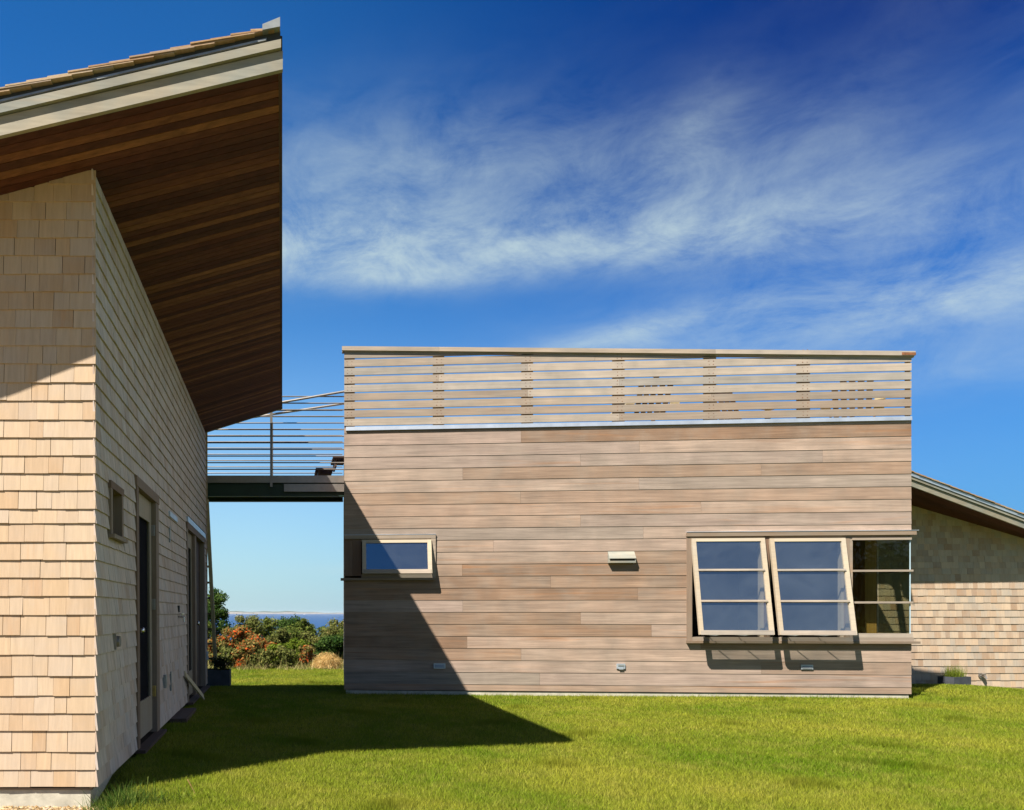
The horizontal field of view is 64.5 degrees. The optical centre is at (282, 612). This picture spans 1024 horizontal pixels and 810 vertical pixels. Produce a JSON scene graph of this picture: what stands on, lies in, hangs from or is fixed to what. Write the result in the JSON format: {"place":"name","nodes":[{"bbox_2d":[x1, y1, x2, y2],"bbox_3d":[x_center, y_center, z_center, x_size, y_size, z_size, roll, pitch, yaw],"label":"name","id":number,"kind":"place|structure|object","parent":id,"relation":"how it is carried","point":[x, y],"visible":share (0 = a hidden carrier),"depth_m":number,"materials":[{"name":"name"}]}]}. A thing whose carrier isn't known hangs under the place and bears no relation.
{"place":"outdoors","nodes":[
{"label":"outdoors","id":0,"kind":"place"},
{"bbox_2d":[208,650,343,669],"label":"tall dry grass","id":1,"kind":"structure","parent":0,"point":[293,666],"depth_m":20.61,"materials":[{"name":"plant"}]},
{"bbox_2d":[209,614,343,640],"bbox_3d":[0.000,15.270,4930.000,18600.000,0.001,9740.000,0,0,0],"label":"sea","id":2,"kind":"structure","parent":0,"point":[319,620],"depth_m":2394.42,"materials":[{"name":"liquid"}]},
{"bbox_2d":[227,611,343,613],"bbox_3d":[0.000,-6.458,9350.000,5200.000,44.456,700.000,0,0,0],"label":"shore","id":3,"kind":"structure","parent":0,"point":[262,612],"depth_m":9032.85,"materials":[{"name":"beige sand"}]},
{"bbox_2d":[0,0,1023,612],"label":"sky","id":4,"kind":"structure","parent":0,"point":[628,174],"materials":[{"name":"blue"}]},
{"bbox_2d":[4,660,1023,809],"bbox_3d":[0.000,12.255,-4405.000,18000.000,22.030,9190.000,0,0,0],"label":"ground","id":5,"kind":"structure","parent":0,"point":[113,776],"depth_m":6.99,"materials":[{"name":"green plant"}]},
{"bbox_2d":[0,805,102,809],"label":"gravel","id":6,"kind":"structure","parent":5,"relation":"on","point":[39,808],"depth_m":5.27,"materials":[{"name":"beige gravel"}]},
{"bbox_2d":[0,17,282,806],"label":"shingled house","id":7,"kind":"structure","parent":5,"relation":"on","point":[140,276],"depth_m":5.32,"materials":[{"name":"brown wood"}]},
{"bbox_2d":[107,480,127,542],"bbox_3d":[-1.333,-0.775,5.935,0.168,0.430,0.490,0,0,0],"label":"window","id":8,"kind":"structure","parent":7,"relation":"in","point":[116,493],"depth_m":6.09,"materials":[{"name":"brown wood"}]},
{"bbox_2d":[139,493,155,737],"bbox_3d":[-1.308,0.029,7.300,0.138,2.291,0.931,0,0,0],"label":"door","id":9,"kind":"structure","parent":7,"relation":"in","point":[146,530],"depth_m":7.49,"materials":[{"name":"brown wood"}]},
{"bbox_2d":[188,533,192,694],"bbox_3d":[-1.344,0.019,10.810,0.067,2.311,0.812,0,0,0],"label":"door","id":10,"kind":"structure","parent":7,"relation":"in","point":[189,535],"depth_m":11.07,"materials":[{"name":"grey wood"}]},
{"bbox_2d":[196,541,199,686],"bbox_3d":[-1.322,0.022,11.972,0.150,2.316,1.095,0,0,0],"label":"door","id":11,"kind":"structure","parent":7,"relation":"in","point":[197,544],"depth_m":12.27,"materials":[{"name":"grey wood"}]},
{"bbox_2d":[69,779,232,809],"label":"long grass","id":12,"kind":"structure","parent":5,"relation":"on","point":[113,799],"depth_m":5.06,"materials":[{"name":"green plant"}]},
{"bbox_2d":[170,708,196,722],"bbox_3d":[-1.192,1.268,9.250,0.200,0.105,1.000,0,0,0],"label":"timber step","id":13,"kind":"object","parent":5,"relation":"on","point":[183,715],"visible":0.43,"depth_m":9.04,"materials":[{"name":"grey wood"}]},
{"bbox_2d":[184,671,204,699],"bbox_3d":[-1.202,1.008,10.450,0.049,0.500,1.045,0,0,8],"label":"leaning board","id":14,"kind":"object","parent":5,"relation":"on","point":[193,685],"visible":0.93,"depth_m":10.36,"materials":[{"name":"grey wood"}]},
{"bbox_2d":[208,499,217,668],"bbox_3d":[-1.545,-0.263,14.000,0.610,3.445,1.601,0,0,0],"label":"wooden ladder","id":15,"kind":"object","parent":5,"relation":"on","point":[212,613],"visible":0.2,"depth_m":13.92,"materials":[{"name":"grey wood"}]},
{"bbox_2d":[206,655,231,685],"bbox_3d":[-1.137,1.055,13.563,0.485,0.626,0.506,0,0,0],"label":"planter","id":16,"kind":"object","parent":5,"relation":"on","point":[220,675],"visible":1,"depth_m":13.35,"materials":[{"name":"grey stone"}]},
{"bbox_2d":[208,587,233,638],"bbox_3d":[-2.120,0.455,23.566,1.320,2.519,1.104,0,0,0],"label":"tree","id":17,"kind":"object","parent":5,"relation":"on","point":[220,610],"visible":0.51,"depth_m":23.36,"materials":[{"name":"green plant"}]},
{"bbox_2d":[208,634,234,660],"bbox_3d":[-1.865,1.106,21.831,0.903,0.968,0.806,0,0,43],"label":"shrub","id":18,"kind":"object","parent":5,"relation":"on","point":[222,640],"visible":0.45,"depth_m":21.66,"materials":[{"name":"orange plant"}]},
{"bbox_2d":[217,645,236,668],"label":"shrub","id":19,"kind":"object","parent":5,"relation":"on","point":[226,652],"visible":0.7,"depth_m":20.91,"materials":[{"name":"green plant"}]},
{"bbox_2d":[221,625,255,662],"bbox_3d":[-1.361,0.969,22.423,1.252,1.250,0.844,0,0,0],"label":"shrub","id":20,"kind":"object","parent":5,"relation":"on","point":[239,634],"visible":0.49,"depth_m":22.26,"materials":[{"name":"orange plant"}]},
{"bbox_2d":[231,644,254,668],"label":"shrub","id":21,"kind":"object","parent":5,"relation":"on","point":[241,650],"visible":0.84,"depth_m":20.79,"materials":[{"name":"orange plant"}]},
{"bbox_2d":[231,614,265,637],"bbox_3d":[-1.194,0.823,26.994,1.331,1.623,1.198,0,0,0],"label":"shrub","id":22,"kind":"object","parent":5,"relation":"on","point":[253,622],"visible":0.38,"depth_m":26.82,"materials":[{"name":"green plant"}]},
{"bbox_2d":[236,633,276,664],"bbox_3d":[-0.720,1.092,22.030,1.178,1.002,0.881,0,0,-24],"label":"shrub","id":23,"kind":"object","parent":5,"relation":"on","point":[256,641],"visible":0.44,"depth_m":21.94,"materials":[{"name":"orange plant"}]},
{"bbox_2d":[247,648,274,667],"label":"shrub","id":24,"kind":"object","parent":5,"relation":"on","point":[263,655],"visible":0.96,"depth_m":20.75,"materials":[{"name":"green plant"}]},
{"bbox_2d":[258,616,279,638],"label":"shrub","id":25,"kind":"object","parent":5,"relation":"on","point":[270,624],"visible":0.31,"depth_m":27.86,"materials":[{"name":"green plant"}]},
{"bbox_2d":[266,643,286,665],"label":"shrub","id":26,"kind":"object","parent":5,"relation":"on","point":[273,646],"visible":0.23,"depth_m":21.35,"materials":[{"name":"green plant"}]},
{"bbox_2d":[266,627,291,661],"bbox_3d":[-0.103,0.999,23.199,1.004,1.175,0.858,0,0,22],"label":"shrub","id":27,"kind":"object","parent":5,"relation":"on","point":[280,635],"visible":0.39,"depth_m":23.03,"materials":[{"name":"green plant"}]},
{"bbox_2d":[274,644,296,667],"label":"shrub","id":28,"kind":"object","parent":5,"relation":"on","point":[282,652],"visible":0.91,"depth_m":20.98,"materials":[{"name":"green plant"}]},
{"bbox_2d":[274,613,301,629],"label":"shrub","id":29,"kind":"object","parent":5,"relation":"on","point":[284,622],"visible":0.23,"depth_m":27.26,"materials":[{"name":"green plant"}]},
{"bbox_2d":[283,624,304,641],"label":"shrub","id":30,"kind":"object","parent":5,"relation":"on","point":[296,631],"visible":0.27,"depth_m":24.06,"materials":[{"name":"green plant"}]},
{"bbox_2d":[285,637,316,662],"bbox_3d":[0.490,1.145,22.133,0.988,0.894,0.730,0,0,0],"label":"shrub","id":31,"kind":"object","parent":5,"relation":"on","point":[294,644],"visible":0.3,"depth_m":22.05,"materials":[{"name":"green plant"}]},
{"bbox_2d":[293,618,315,630],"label":"shrub","id":32,"kind":"object","parent":5,"relation":"on","point":[304,625],"visible":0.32,"depth_m":26.86,"materials":[{"name":"green plant"}]},
{"bbox_2d":[297,644,316,666],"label":"shrub","id":33,"kind":"object","parent":5,"relation":"on","point":[305,655],"visible":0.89,"depth_m":21.53,"materials":[{"name":"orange plant"}]},
{"bbox_2d":[299,630,324,660],"bbox_3d":[1.046,1.069,24.026,1.345,1.057,1.015,0,0,23],"label":"shrub","id":34,"kind":"object","parent":5,"relation":"on","point":[307,635],"visible":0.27,"depth_m":23.83,"materials":[{"name":"green plant"}]},
{"bbox_2d":[311,625,326,636],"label":"shrub","id":35,"kind":"object","parent":5,"relation":"on","point":[313,631],"visible":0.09,"depth_m":27.98,"materials":[{"name":"green plant"}]},
{"bbox_2d":[309,652,343,669],"bbox_3d":[1.226,1.322,20.958,1.222,0.610,1.135,0,0,0],"label":"straw mound","id":36,"kind":"object","parent":5,"relation":"on","point":[327,661],"visible":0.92,"depth_m":20.81,"materials":[{"name":"beige plant"}]},
{"bbox_2d":[314,633,343,660],"bbox_3d":[1.490,1.113,23.045,1.167,1.044,1.012,0,0,-45],"label":"shrub","id":37,"kind":"object","parent":5,"relation":"on","point":[333,644],"visible":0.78,"depth_m":22.79,"materials":[{"name":"green plant"}]},
{"bbox_2d":[318,618,343,637],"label":"shrub","id":38,"kind":"object","parent":5,"relation":"on","point":[333,629],"visible":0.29,"depth_m":26.37,"materials":[{"name":"green plant"}]},
{"bbox_2d":[337,627,343,658],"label":"shrub","id":39,"kind":"object","parent":5,"relation":"on","point":[341,632],"visible":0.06,"depth_m":23.48,"materials":[{"name":"green plant"}]},
{"bbox_2d":[341,346,920,698],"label":"clapboard building","id":40,"kind":"structure","parent":5,"relation":"on","point":[741,554],"depth_m":11.59,"materials":[{"name":"brown wood"}]},
{"bbox_2d":[208,390,343,501],"bbox_3d":[-0.599,-2.951,13.615,3.602,1.860,0.912,0,0,0],"label":"footbridge","id":41,"kind":"object","parent":40,"relation":"attached to","point":[322,485],"visible":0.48,"depth_m":13.23,"materials":[{"name":"grey metal"}]},
{"bbox_2d":[341,534,435,580],"bbox_3d":[1.637,-0.856,11.803,1.465,0.711,0.288,0,0,4],"label":"small window","id":42,"kind":"structure","parent":40,"relation":"in","point":[352,543],"depth_m":11.80,"materials":[{"name":"brown wood"}]},
{"bbox_2d":[610,377,679,420],"bbox_3d":[6.111,-3.369,12.849,0.860,0.980,0.905,0,0,2],"label":"deck chair","id":43,"kind":"object","parent":40,"relation":"on","point":[652,403],"visible":0.02,"depth_m":12.56,"materials":[{"name":"brown wood"}]},
{"bbox_2d":[716,393,773,419],"bbox_3d":[7.778,-3.369,13.121,0.905,0.980,0.860,0,0,-19],"label":"deck chair","id":44,"kind":"object","parent":40,"relation":"on","point":[735,410],"visible":0.04,"depth_m":12.94,"materials":[{"name":"brown wood"}]},
{"bbox_2d":[686,530,920,643],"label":"corner window","id":45,"kind":"structure","parent":40,"relation":"in","point":[874,570],"depth_m":11.28,"materials":[{"name":"brown wood"}]},
{"bbox_2d":[820,381,885,417],"bbox_3d":[9.511,-3.369,12.734,0.860,0.980,0.905,0,0,37],"label":"deck chair","id":46,"kind":"object","parent":40,"relation":"on","point":[854,399],"visible":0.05,"depth_m":12.51,"materials":[{"name":"brown wood"}]},
{"bbox_2d":[937,664,970,684],"bbox_3d":[11.837,1.114,13.449,0.541,0.460,0.317,0,0,-16],"label":"planter","id":47,"kind":"object","parent":5,"relation":"on","point":[956,676],"visible":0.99,"depth_m":13.38,"materials":[{"name":"grey stone"}]},
{"bbox_2d":[910,470,1023,688],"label":"shingled house","id":48,"kind":"structure","parent":5,"relation":"on","point":[967,576],"depth_m":13.99,"materials":[{"name":"brown wood"}]}
]}

